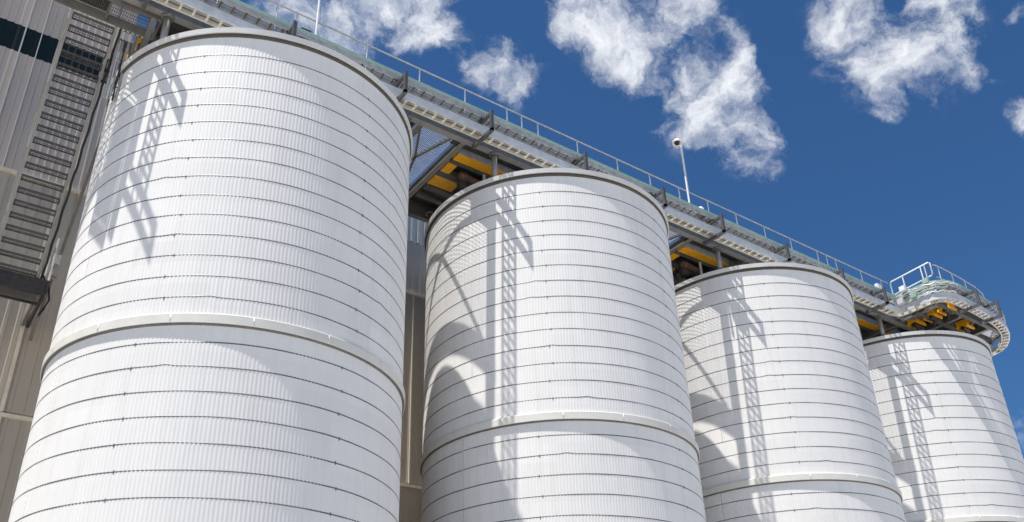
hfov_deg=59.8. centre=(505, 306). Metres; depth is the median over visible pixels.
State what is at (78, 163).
black cable
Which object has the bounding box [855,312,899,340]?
overhead conveyor
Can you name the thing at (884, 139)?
sky
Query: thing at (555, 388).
grain silo
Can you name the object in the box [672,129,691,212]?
lamp mast
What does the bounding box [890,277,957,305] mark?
equipment cabinet
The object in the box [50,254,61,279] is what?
control box
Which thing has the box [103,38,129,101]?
vertical cable ladder
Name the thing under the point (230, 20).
cable tray
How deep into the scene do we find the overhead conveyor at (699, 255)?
29.20 m
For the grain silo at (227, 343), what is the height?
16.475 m
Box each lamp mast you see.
[315,0,320,34]
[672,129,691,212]
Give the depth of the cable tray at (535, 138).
24.43 m
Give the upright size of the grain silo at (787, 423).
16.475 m
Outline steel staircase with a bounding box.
[0,0,162,340]
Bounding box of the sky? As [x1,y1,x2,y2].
[132,0,1023,458]
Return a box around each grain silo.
[8,27,412,521]
[420,168,705,521]
[674,262,905,521]
[862,330,1023,521]
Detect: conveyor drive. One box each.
[907,318,926,330]
[923,309,942,327]
[937,303,956,319]
[955,319,974,333]
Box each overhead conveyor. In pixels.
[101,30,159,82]
[415,148,515,205]
[670,243,729,283]
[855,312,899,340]
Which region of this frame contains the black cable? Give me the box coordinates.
[37,28,121,315]
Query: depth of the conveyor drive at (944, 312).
32.65 m
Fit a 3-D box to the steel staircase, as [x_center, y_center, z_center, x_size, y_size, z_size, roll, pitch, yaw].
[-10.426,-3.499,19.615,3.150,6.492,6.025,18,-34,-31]
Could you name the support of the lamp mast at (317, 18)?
attached to the gantry walkway
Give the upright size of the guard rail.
1.205 m
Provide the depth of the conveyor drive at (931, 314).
33.12 m
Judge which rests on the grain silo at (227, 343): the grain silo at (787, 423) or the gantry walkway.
the gantry walkway
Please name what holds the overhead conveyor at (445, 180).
hanging from the gantry walkway
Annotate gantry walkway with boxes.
[120,0,1006,347]
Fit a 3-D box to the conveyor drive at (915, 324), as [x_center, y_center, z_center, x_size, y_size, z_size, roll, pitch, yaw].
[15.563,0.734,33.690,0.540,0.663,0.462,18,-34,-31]
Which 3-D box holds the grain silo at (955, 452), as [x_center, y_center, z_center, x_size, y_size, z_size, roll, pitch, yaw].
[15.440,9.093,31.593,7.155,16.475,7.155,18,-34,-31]
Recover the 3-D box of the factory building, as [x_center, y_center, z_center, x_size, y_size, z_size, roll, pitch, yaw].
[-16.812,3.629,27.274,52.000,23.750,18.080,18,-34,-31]
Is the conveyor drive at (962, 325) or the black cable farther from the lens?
the conveyor drive at (962, 325)
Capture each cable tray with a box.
[152,0,1009,355]
[199,0,1005,340]
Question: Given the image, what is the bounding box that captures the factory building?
[0,0,426,521]

